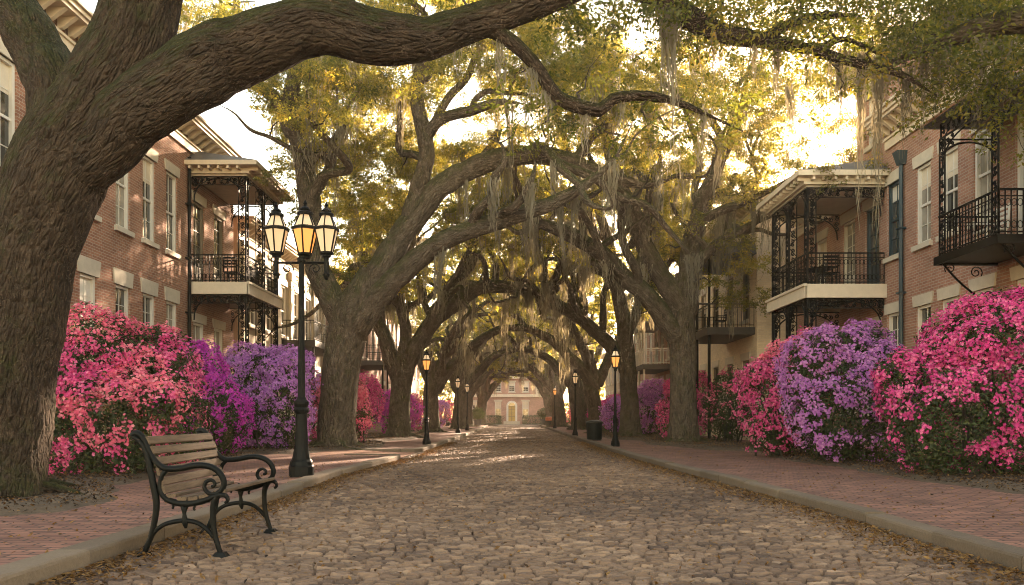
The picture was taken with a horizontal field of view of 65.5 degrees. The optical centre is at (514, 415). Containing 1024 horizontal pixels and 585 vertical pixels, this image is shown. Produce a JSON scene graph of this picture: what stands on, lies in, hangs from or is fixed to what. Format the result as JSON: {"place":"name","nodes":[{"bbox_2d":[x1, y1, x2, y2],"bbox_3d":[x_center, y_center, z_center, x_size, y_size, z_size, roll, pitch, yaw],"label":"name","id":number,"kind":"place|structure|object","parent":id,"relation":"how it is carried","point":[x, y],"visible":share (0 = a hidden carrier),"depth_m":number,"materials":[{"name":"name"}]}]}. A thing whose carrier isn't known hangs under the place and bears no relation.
{"place":"outdoors","nodes":[
{"label":"outdoors","id":0,"kind":"place"},
{"bbox_2d":[0,455,387,564],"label":"pavement","id":1,"kind":"structure","parent":0,"point":[100,521],"depth_m":8.00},
{"bbox_2d":[0,453,250,515],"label":"planting bed","id":2,"kind":"object","parent":1,"relation":"on","point":[51,506],"visible":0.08,"depth_m":9.29,"materials":[{"name":"brown soil"}]},
{"bbox_2d":[48,301,210,474],"bbox_3d":[-6.679,-0.431,13.372,3.078,3.017,3.148,0,0,0],"label":"azalea bush","id":3,"kind":"object","parent":2,"relation":"on","point":[168,390],"visible":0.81,"depth_m":12.82,"materials":[{"name":"pink plant"}]},
{"bbox_2d":[157,338,257,454],"bbox_3d":[-7.490,-0.419,19.207,2.946,3.011,2.067,0,0,37],"label":"azalea bush","id":4,"kind":"object","parent":2,"relation":"on","point":[240,405],"visible":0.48,"depth_m":18.86,"materials":[{"name":"purple plant"}]},
{"bbox_2d":[0,0,1010,498],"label":"oak tree","id":5,"kind":"object","parent":2,"relation":"on","point":[118,90],"visible":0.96,"depth_m":9.31,"materials":[{"name":"green plant"}]},
{"bbox_2d":[263,200,338,476],"bbox_3d":[-3.490,-1.264,13.060,1.194,4.528,0.459,0,0,0],"label":"street lamp","id":6,"kind":"object","parent":1,"relation":"on","point":[308,232],"visible":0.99,"depth_m":12.98,"materials":[{"name":"black metal"}]},
{"bbox_2d":[142,450,415,457],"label":"driveway","id":7,"kind":"structure","parent":0,"point":[343,452],"depth_m":22.02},
{"bbox_2d":[225,424,484,448],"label":"pavement","id":8,"kind":"structure","parent":0,"point":[417,443],"depth_m":32.92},
{"bbox_2d":[220,433,423,454],"bbox_3d":[-6.250,0.994,31.300,4.700,0.179,21.800,0,0,0],"label":"planting bed","id":9,"kind":"object","parent":8,"relation":"on","point":[319,449],"visible":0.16,"depth_m":23.21,"materials":[{"name":"soil"}]},
{"bbox_2d":[213,340,322,448],"bbox_3d":[-6.979,-0.536,22.424,3.153,3.216,2.347,0,0,0],"label":"azalea bush","id":10,"kind":"object","parent":9,"relation":"on","point":[247,363],"visible":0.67,"depth_m":22.02,"materials":[{"name":"purple plant"}]},
{"bbox_2d":[307,372,374,442],"bbox_3d":[-5.882,-0.282,27.116,2.455,2.714,2.113,0,0,0],"label":"azalea bush","id":11,"kind":"object","parent":9,"relation":"on","point":[362,420],"visible":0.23,"depth_m":26.79,"materials":[{"name":"pink plant"}]},
{"bbox_2d":[305,370,385,437],"bbox_3d":[-6.894,-0.395,31.804,3.511,2.936,3.224,0,0,0],"label":"azalea bush","id":12,"kind":"object","parent":9,"relation":"on","point":[374,388],"visible":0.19,"depth_m":31.77,"materials":[{"name":"pink plant"}]},
{"bbox_2d":[372,389,424,432],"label":"azalea bush","id":13,"kind":"object","parent":9,"relation":"on","point":[416,413],"visible":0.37,"depth_m":39.76,"materials":[{"name":"pink plant"}]},
{"bbox_2d":[326,274,396,431],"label":"brick house","id":14,"kind":"structure","parent":8,"relation":"on","point":[372,361],"depth_m":52.33,"materials":[{"name":"beige brick"}]},
{"bbox_2d":[410,393,441,430],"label":"azalea bush","id":15,"kind":"object","parent":8,"relation":"on","point":[419,400],"visible":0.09,"depth_m":50.34,"materials":[{"name":"pink plant"}]},
{"bbox_2d":[422,349,431,444],"bbox_3d":[-2.987,-0.625,27.143,0.320,3.250,0.369,0,0,0],"label":"street lamp","id":16,"kind":"object","parent":8,"relation":"on","point":[426,361],"visible":0.99,"depth_m":27.08,"materials":[{"name":"black metal"}]},
{"bbox_2d":[260,89,603,437],"bbox_3d":[-3.666,-5.813,34.550,14.548,14.052,11.393,0,0,-19],"label":"oak tree","id":17,"kind":"object","parent":8,"relation":"on","point":[400,364],"visible":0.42,"depth_m":34.36,"materials":[{"name":"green plant"}]},
{"bbox_2d":[414,399,451,427],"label":"azalea bush","id":18,"kind":"object","parent":8,"relation":"on","point":[446,405],"visible":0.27,"depth_m":62.13,"materials":[{"name":"pink plant"}]},
{"bbox_2d":[439,400,453,425],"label":"azalea bush","id":19,"kind":"object","parent":8,"relation":"on","point":[448,417],"visible":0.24,"depth_m":73.19,"materials":[{"name":"pink plant"}]},
{"bbox_2d":[177,0,717,449],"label":"oak tree","id":20,"kind":"object","parent":8,"relation":"on","point":[353,311],"visible":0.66,"depth_m":24.01,"materials":[{"name":"green plant"}]},
{"bbox_2d":[455,376,460,432],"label":"street lamp","id":21,"kind":"object","parent":8,"relation":"on","point":[457,382],"visible":1,"depth_m":44.44,"materials":[{"name":"black metal"}]},
{"bbox_2d":[465,381,469,429],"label":"street lamp","id":22,"kind":"object","parent":8,"relation":"on","point":[467,387],"visible":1,"depth_m":52.44,"materials":[{"name":"black metal"}]},
{"bbox_2d":[386,245,563,432],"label":"oak tree","id":23,"kind":"object","parent":8,"relation":"on","point":[442,370],"visible":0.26,"depth_m":46.18,"materials":[{"name":"green plant"}]},
{"bbox_2d":[472,407,484,425],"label":"planter","id":24,"kind":"object","parent":8,"relation":"on","point":[476,412],"visible":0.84,"depth_m":75.67,"materials":[{"name":"green plant"}]},
{"bbox_2d":[418,297,554,426],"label":"oak tree","id":25,"kind":"object","parent":8,"relation":"on","point":[490,370],"visible":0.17,"depth_m":68.66,"materials":[{"name":"green plant"}]},
{"bbox_2d":[411,271,562,428],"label":"oak tree","id":26,"kind":"object","parent":8,"relation":"on","point":[476,374],"visible":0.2,"depth_m":57.37,"materials":[{"name":"green plant"}]},
{"bbox_2d":[441,318,532,425],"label":"oak tree","id":27,"kind":"object","parent":8,"relation":"on","point":[488,387],"visible":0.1,"depth_m":79.06,"materials":[{"name":"brown plant"}]},
{"bbox_2d":[80,0,946,416],"label":"sky","id":28,"kind":"structure","parent":0,"point":[250,145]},
{"bbox_2d":[492,424,538,424],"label":"forecourt lawn","id":29,"kind":"structure","parent":0,"point":[515,424],"depth_m":95.55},
{"bbox_2d":[486,415,504,423],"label":"hedge","id":30,"kind":"object","parent":29,"relation":"on","point":[498,418],"visible":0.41,"depth_m":95.78,"materials":[{"name":"green plant"}]},
{"bbox_2d":[472,371,544,423],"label":"end house","id":31,"kind":"structure","parent":29,"relation":"on","point":[511,403],"depth_m":97.00,"materials":[{"name":"brick"}]},
{"bbox_2d":[506,401,516,420],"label":"door","id":32,"kind":"structure","parent":31,"relation":"in","point":[511,407],"depth_m":97.02,"materials":[{"name":"wood"}]},
{"bbox_2d":[521,400,529,416],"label":"window","id":33,"kind":"structure","parent":31,"relation":"in","point":[525,403],"depth_m":97.09,"materials":[{"name":"beige glass"}]},
{"bbox_2d":[522,415,540,423],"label":"hedge","id":34,"kind":"object","parent":29,"relation":"on","point":[524,418],"visible":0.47,"depth_m":95.78,"materials":[{"name":"green plant"}]},
{"bbox_2d":[42,425,1023,584],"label":"cobbled road","id":35,"kind":"structure","parent":0,"point":[471,551],"depth_m":7.20,"materials":[{"name":"stone"}]},
{"bbox_2d":[130,427,277,558],"bbox_3d":[-2.613,0.614,6.860,0.781,0.997,1.370,0,0,0],"label":"park bench","id":36,"kind":"object","parent":35,"relation":"on","point":[159,489],"visible":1,"depth_m":6.37,"materials":[{"name":"wood"}]},
{"bbox_2d":[0,431,1023,584],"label":"fallen leaves","id":37,"kind":"object","parent":35,"relation":"on","point":[320,487],"visible":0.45,"depth_m":9.37,"materials":[{"name":"brown plant"}]},
{"bbox_2d":[545,424,1023,547],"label":"pavement","id":38,"kind":"structure","parent":0,"point":[1009,529],"depth_m":10.63,"materials":[{"name":"brick"}]},
{"bbox_2d":[471,303,598,427],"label":"oak tree","id":39,"kind":"object","parent":38,"relation":"on","point":[550,382],"visible":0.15,"depth_m":67.71,"materials":[{"name":"green plant"}]},
{"bbox_2d":[485,328,594,425],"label":"oak tree","id":40,"kind":"object","parent":38,"relation":"on","point":[542,390],"visible":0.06,"depth_m":78.78,"materials":[{"name":"green plant"}]},
{"bbox_2d":[536,407,545,424],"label":"planter","id":41,"kind":"object","parent":38,"relation":"on","point":[541,415],"visible":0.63,"depth_m":79.70,"materials":[{"name":"green plant"}]},
{"bbox_2d":[471,270,615,429],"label":"oak tree","id":42,"kind":"object","parent":38,"relation":"on","point":[581,405],"visible":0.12,"depth_m":55.39,"materials":[{"name":"green plant"}]},
{"bbox_2d":[452,240,671,432],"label":"oak tree","id":43,"kind":"object","parent":38,"relation":"on","point":[593,378],"visible":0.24,"depth_m":44.51,"materials":[{"name":"green plant"}]},
{"bbox_2d":[439,144,710,436],"bbox_3d":[2.822,-5.099,35.189,12.414,12.737,11.622,0,0,0],"label":"oak tree","id":44,"kind":"object","parent":38,"relation":"on","point":[575,309],"visible":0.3,"depth_m":34.59,"materials":[{"name":"green plant"}]},
{"bbox_2d":[586,420,602,440],"bbox_3d":[3.182,0.596,31.667,0.670,0.808,0.670,0,0,0],"label":"trash bin","id":45,"kind":"object","parent":38,"relation":"on","point":[594,430],"visible":0.98,"depth_m":31.42,"materials":[{"name":"metal"}]},
{"bbox_2d":[610,345,620,446],"bbox_3d":[3.232,-0.625,25.488,0.320,3.250,0.369,0,0,0],"label":"street lamp","id":46,"kind":"object","parent":38,"relation":"on","point":[615,360],"visible":1,"depth_m":25.42,"materials":[{"name":"black metal"}]},
{"bbox_2d":[633,316,669,431],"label":"brick house","id":47,"kind":"structure","parent":38,"relation":"on","point":[652,358],"depth_m":48.23,"materials":[{"name":"beige brick"}]},
{"bbox_2d":[440,7,894,442],"bbox_3d":[4.789,-7.493,28.067,14.764,17.503,13.649,0,0,0],"label":"oak tree","id":48,"kind":"object","parent":38,"relation":"on","point":[672,311],"visible":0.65,"depth_m":27.12,"materials":[{"name":"green plant"}]},
{"bbox_2d":[602,432,793,450],"bbox_3d":[6.000,0.991,33.250,4.400,0.180,21.900,0,0,0],"label":"planting bed","id":49,"kind":"object","parent":38,"relation":"on","point":[724,448],"visible":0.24,"depth_m":25.74,"materials":[{"name":"brown soil"}]},
{"bbox_2d":[598,394,620,431],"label":"azalea bush","id":50,"kind":"object","parent":49,"relation":"on","point":[606,412],"visible":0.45,"depth_m":42.81,"materials":[{"name":"purple plant"}]},
{"bbox_2d":[637,378,669,433],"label":"azalea bush","id":51,"kind":"object","parent":49,"relation":"on","point":[650,391],"visible":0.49,"depth_m":38.23,"materials":[{"name":"purple plant"}]},
{"bbox_2d":[653,370,717,437],"bbox_3d":[7.173,-0.428,33.361,2.884,3.130,2.733,0,0,0],"label":"azalea bush","id":52,"kind":"object","parent":49,"relation":"on","point":[663,404],"visible":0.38,"depth_m":32.80,"materials":[{"name":"pink plant"}]},
{"bbox_2d":[699,365,750,441],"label":"azalea bush","id":53,"kind":"object","parent":49,"relation":"on","point":[725,428],"visible":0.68,"depth_m":27.44,"materials":[{"name":"pink plant"}]},
{"bbox_2d":[695,190,795,440],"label":"brick house","id":54,"kind":"structure","parent":38,"relation":"on","point":[718,349],"depth_m":31.63,"materials":[{"name":"paint"}]},
{"bbox_2d":[700,287,706,328],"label":"window","id":55,"kind":"structure","parent":54,"relation":"in","point":[705,291],"depth_m":39.40,"materials":[{"name":"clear glass"}]},
{"bbox_2d":[712,360,718,408],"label":"window","id":56,"kind":"structure","parent":54,"relation":"in","point":[715,364],"depth_m":36.91,"materials":[{"name":"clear glass"}]},
{"bbox_2d":[713,283,718,326],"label":"window","id":57,"kind":"structure","parent":54,"relation":"in","point":[716,310],"depth_m":37.09,"materials":[{"name":"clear glass"}]},
{"bbox_2d":[724,356,733,415],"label":"window","id":58,"kind":"structure","parent":54,"relation":"in","point":[729,361],"depth_m":34.43,"materials":[{"name":"grey glass"}]},
{"bbox_2d":[739,258,749,325],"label":"window","id":59,"kind":"structure","parent":54,"relation":"in","point":[745,278],"depth_m":32.30,"materials":[{"name":"grey glass"}]},
{"bbox_2d":[740,352,749,415],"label":"window","id":60,"kind":"structure","parent":54,"relation":"in","point":[745,356],"depth_m":32.13,"materials":[{"name":"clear glass"}]},
{"bbox_2d":[756,0,1003,450],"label":"brick house","id":61,"kind":"structure","parent":38,"relation":"on","point":[867,293],"depth_m":22.54,"materials":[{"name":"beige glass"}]},
{"bbox_2d":[817,254,838,283],"bbox_3d":[9.000,-4.095,22.872,0.500,0.952,0.495,0,0,0],"label":"patio chair","id":62,"kind":"object","parent":61,"relation":"on","point":[837,266],"visible":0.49,"depth_m":22.67,"materials":[{"name":"black metal"}]},
{"bbox_2d":[862,192,881,283],"bbox_3d":[10.397,-5.000,23.000,0.185,2.600,1.200,0,0,0],"label":"door","id":63,"kind":"structure","parent":61,"relation":"in","point":[873,268],"depth_m":23.19,"materials":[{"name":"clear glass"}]},
{"bbox_2d":[863,85,881,153],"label":"window","id":64,"kind":"structure","parent":61,"relation":"in","point":[868,148],"depth_m":23.22,"materials":[{"name":"clear glass"}]},
{"bbox_2d":[765,450,1023,494],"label":"planting bed","id":65,"kind":"object","parent":38,"relation":"on","point":[992,486],"visible":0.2,"depth_m":12.62,"materials":[{"name":"brown soil"}]},
{"bbox_2d":[730,325,844,456],"bbox_3d":[6.669,-0.562,19.325,2.916,3.276,2.001,0,0,-27],"label":"azalea bush","id":66,"kind":"object","parent":65,"relation":"on","point":[763,375],"visible":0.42,"depth_m":18.80,"materials":[{"name":"pink plant"}]},
{"bbox_2d":[772,318,926,462],"bbox_3d":[6.898,-0.502,16.431,2.903,3.161,2.954,0,0,0],"label":"azalea bush","id":67,"kind":"object","parent":65,"relation":"on","point":[863,351],"visible":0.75,"depth_m":16.13,"materials":[{"name":"purple plant"}]},
{"bbox_2d":[869,283,1023,475],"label":"azalea bush","id":68,"kind":"object","parent":65,"relation":"on","point":[976,338],"visible":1,"depth_m":12.41,"materials":[{"name":"pink plant"}]},
{"bbox_2d":[861,0,1023,464],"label":"brick house","id":69,"kind":"structure","parent":38,"relation":"on","point":[945,194],"depth_m":18.50,"materials":[{"name":"red brick"}]},
{"bbox_2d":[883,167,898,263],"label":"window","id":70,"kind":"structure","parent":69,"relation":"in","point":[893,176],"depth_m":21.78,"materials":[{"name":"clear glass"}]},
{"bbox_2d":[884,301,898,345],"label":"window","id":71,"kind":"structure","parent":69,"relation":"in","point":[891,308],"depth_m":21.72,"materials":[{"name":"beige glass"}]},
{"bbox_2d":[911,145,933,251],"bbox_3d":[10.330,-5.405,20.050,0.240,2.430,1.020,0,0,0],"label":"window","id":72,"kind":"structure","parent":69,"relation":"in","point":[924,172],"depth_m":20.16,"materials":[{"name":"clear glass"}]},
{"bbox_2d":[912,291,933,376],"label":"window","id":73,"kind":"structure","parent":69,"relation":"in","point":[926,298],"depth_m":20.17,"materials":[{"name":"beige glass"}]},
{"bbox_2d":[935,130,960,241],"bbox_3d":[10.330,-5.405,18.850,0.240,2.430,1.020,0,0,0],"label":"window","id":74,"kind":"structure","parent":69,"relation":"in","point":[952,154],"depth_m":18.92,"materials":[{"name":"beige glass"}]},
{"bbox_2d":[937,283,960,377],"bbox_3d":[10.330,-1.960,18.850,0.240,2.180,1.020,0,0,0],"label":"window","id":75,"kind":"structure","parent":69,"relation":"in","point":[954,290],"depth_m":18.87,"materials":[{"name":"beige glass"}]},
{"bbox_2d":[967,130,993,228],"bbox_3d":[10.330,-5.405,17.500,0.240,2.430,1.020,0,0,0],"label":"window","id":76,"kind":"structure","parent":69,"relation":"in","point":[983,173],"depth_m":17.68,"materials":[{"name":"beige glass"}]},
{"bbox_2d":[968,272,996,374],"bbox_3d":[10.330,-1.960,17.500,0.240,2.180,1.020,0,0,0],"label":"window","id":77,"kind":"structure","parent":69,"relation":"in","point":[978,284],"depth_m":17.45,"materials":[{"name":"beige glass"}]},
{"bbox_2d":[976,203,1009,241],"bbox_3d":[9.777,-3.805,16.300,0.495,0.952,0.500,0,0,0],"label":"patio chair","id":78,"kind":"object","parent":69,"relation":"on","point":[1007,216],"visible":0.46,"depth_m":16.12,"materials":[{"name":"white paint"}]},
{"bbox_2d":[1009,265,1023,372],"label":"window","id":79,"kind":"structure","parent":69,"relation":"in","point":[1017,272],"depth_m":16.27,"materials":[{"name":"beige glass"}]},
{"bbox_2d":[1018,112,1023,233],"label":"door","id":80,"kind":"structure","parent":69,"relation":"in","point":[1020,169],"depth_m":16.28,"materials":[{"name":"beige glass"}]},
{"bbox_2d":[736,0,1023,168],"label":"oak tree","id":81,"kind":"object","parent":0,"point":[1002,21],"visible":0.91,"depth_m":10.67,"materials":[{"name":"green plant"}]},
{"label":"road bed","id":82,"kind":"structure","parent":0,"visible":0},
{"bbox_2d":[0,453,399,584],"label":"kerb","id":83,"kind":"structure","parent":82,"relation":"on","point":[39,567],"depth_m":6.41,"materials":[{"name":"concrete"}]},
{"bbox_2d":[366,425,487,452],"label":"kerb","id":84,"kind":"structure","parent":82,"relation":"on","point":[433,445],"depth_m":25.90,"materials":[{"name":"stone"}]},
{"bbox_2d":[539,424,1023,573],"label":"kerb","id":85,"kind":"structure","parent":82,"relation":"on","point":[1004,554],"depth_m":8.01,"materials":[{"name":"concrete"}]},
{"bbox_2d":[572,369,578,435],"bbox_3d":[2.950,-0.625,38.600,0.320,3.250,0.369,0,0,0],"label":"street lamp","id":86,"kind":"object","parent":85,"relation":"on","point":[575,376],"visible":1,"depth_m":38.54,"materials":[{"name":"black metal"}]},
{"label":"ground","id":87,"kind":"structure","parent":0,"visible":0},
{"bbox_2d":[0,0,293,457],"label":"brick house","id":88,"kind":"structure","parent":87,"relation":"on","point":[158,246],"depth_m":24.28,"materials":[{"name":"red brick"}]},
{"bbox_2d":[0,37,14,165],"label":"window","id":89,"kind":"structure","parent":88,"relation":"in","point":[7,68],"depth_m":16.30,"materials":[{"name":"clear glass"}]},
{"bbox_2d":[77,255,100,361],"bbox_3d":[-10.330,-2.535,19.250,0.240,2.530,1.060,0,0,0],"label":"window","id":90,"kind":"structure","parent":88,"relation":"in","point":[86,265],"depth_m":19.33,"materials":[{"name":"beige glass"}]},
{"bbox_2d":[113,267,133,362],"bbox_3d":[-10.330,-2.535,20.950,0.240,2.530,1.060,0,0,0],"label":"window","id":91,"kind":"structure","parent":88,"relation":"in","point":[120,277],"depth_m":21.06,"materials":[{"name":"beige glass"}]},
{"bbox_2d":[114,173,134,237],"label":"window","id":92,"kind":"structure","parent":88,"relation":"in","point":[121,226],"depth_m":21.12,"materials":[{"name":"beige glass"}]},
{"bbox_2d":[140,277,158,370],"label":"window","id":93,"kind":"structure","parent":88,"relation":"in","point":[149,287],"depth_m":22.56,"materials":[{"name":"beige glass"}]},
{"bbox_2d":[141,148,159,248],"bbox_3d":[-10.330,-6.165,22.450,0.240,2.790,1.060,0,0,0],"label":"window","id":94,"kind":"structure","parent":88,"relation":"in","point":[148,165],"depth_m":22.64,"materials":[{"name":"clear glass"}]},
{"bbox_2d":[164,286,179,345],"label":"window","id":95,"kind":"structure","parent":88,"relation":"in","point":[171,295],"depth_m":24.06,"materials":[{"name":"beige glass"}]},
{"bbox_2d":[164,158,180,259],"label":"window","id":96,"kind":"structure","parent":88,"relation":"in","point":[170,249],"depth_m":24.13,"materials":[{"name":"beige glass"}]},
{"bbox_2d":[191,189,206,281],"bbox_3d":[-10.357,-5.710,26.000,0.185,2.980,1.200,0,0,0],"label":"door","id":97,"kind":"structure","parent":88,"relation":"in","point":[197,209],"depth_m":26.17,"materials":[{"name":"beige glass"}]},
{"bbox_2d":[192,313,206,381],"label":"window","id":98,"kind":"structure","parent":88,"relation":"in","point":[197,328],"depth_m":26.11,"materials":[{"name":"beige glass"}]},
{"bbox_2d":[212,204,225,281],"bbox_3d":[-10.357,-5.710,27.750,0.185,2.980,1.200,0,0,0],"label":"door","id":99,"kind":"structure","parent":88,"relation":"in","point":[217,211],"depth_m":27.95,"materials":[{"name":"beige glass"}]},
{"bbox_2d":[212,318,225,412],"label":"window","id":100,"kind":"structure","parent":88,"relation":"in","point":[220,325],"depth_m":27.91,"materials":[{"name":"beige glass"}]},
{"bbox_2d":[222,256,241,281],"bbox_3d":[-9.200,-4.675,25.973,0.500,0.952,0.495,0,0,0],"label":"patio chair","id":101,"kind":"object","parent":88,"relation":"on","point":[235,272],"visible":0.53,"depth_m":25.76,"materials":[{"name":"black metal"}]},
{"bbox_2d":[233,214,336,436],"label":"stucco house","id":102,"kind":"structure","parent":87,"relation":"on","point":[315,342],"depth_m":36.00,"materials":[{"name":"paint"}]},
{"bbox_2d":[249,259,257,329],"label":"window","id":103,"kind":"structure","parent":102,"relation":"in","point":[251,313],"depth_m":32.02,"materials":[{"name":"beige glass"}]},
{"bbox_2d":[266,309,274,334],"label":"window","id":104,"kind":"structure","parent":102,"relation":"in","point":[268,321],"depth_m":34.40,"materials":[{"name":"beige glass"}]},
{"bbox_2d":[281,277,288,339],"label":"window","id":105,"kind":"structure","parent":102,"relation":"in","point":[284,282],"depth_m":36.58,"materials":[{"name":"beige glass"}]},
{"bbox_2d":[294,285,298,339],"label":"window","id":106,"kind":"structure","parent":102,"relation":"in","point":[295,287],"depth_m":38.65,"materials":[{"name":"beige glass"}]},
{"bbox_2d":[306,292,310,339],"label":"window","id":107,"kind":"structure","parent":102,"relation":"in","point":[308,296],"depth_m":40.82,"materials":[{"name":"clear glass"}]},
{"bbox_2d":[388,320,419,423],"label":"brick house","id":108,"kind":"structure","parent":87,"relation":"on","point":[415,387],"depth_m":79.00,"materials":[{"name":"beige brick"}]},
{"bbox_2d":[420,357,454,401],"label":"garden tree","id":109,"kind":"object","parent":87,"relation":"on","point":[448,390],"visible":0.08,"depth_m":99.04,"materials":[{"name":"yellow plant"}]},
{"bbox_2d":[600,352,619,419],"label":"stucco house","id":110,"kind":"structure","parent":87,"relation":"on","point":[609,385],"depth_m":78.62,"materials":[{"name":"paint"}]},
{"bbox_2d":[780,205,856,447],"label":"wall","id":111,"kind":"structure","parent":87,"relation":"on","point":[828,241],"depth_m":25.68,"materials":[{"name":"brown brick"}]},
{"bbox_2d":[814,227,827,283],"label":"window","id":112,"kind":"structure","parent":111,"relation":"in","point":[822,245],"depth_m":26.84,"materials":[{"name":"beige glass"}]},
{"bbox_2d":[840,207,856,283],"bbox_3d":[10.418,-5.000,24.650,0.185,2.600,1.200,0,0,0],"label":"door","id":113,"kind":"structure","parent":111,"relation":"in","point":[849,228],"depth_m":24.82,"materials":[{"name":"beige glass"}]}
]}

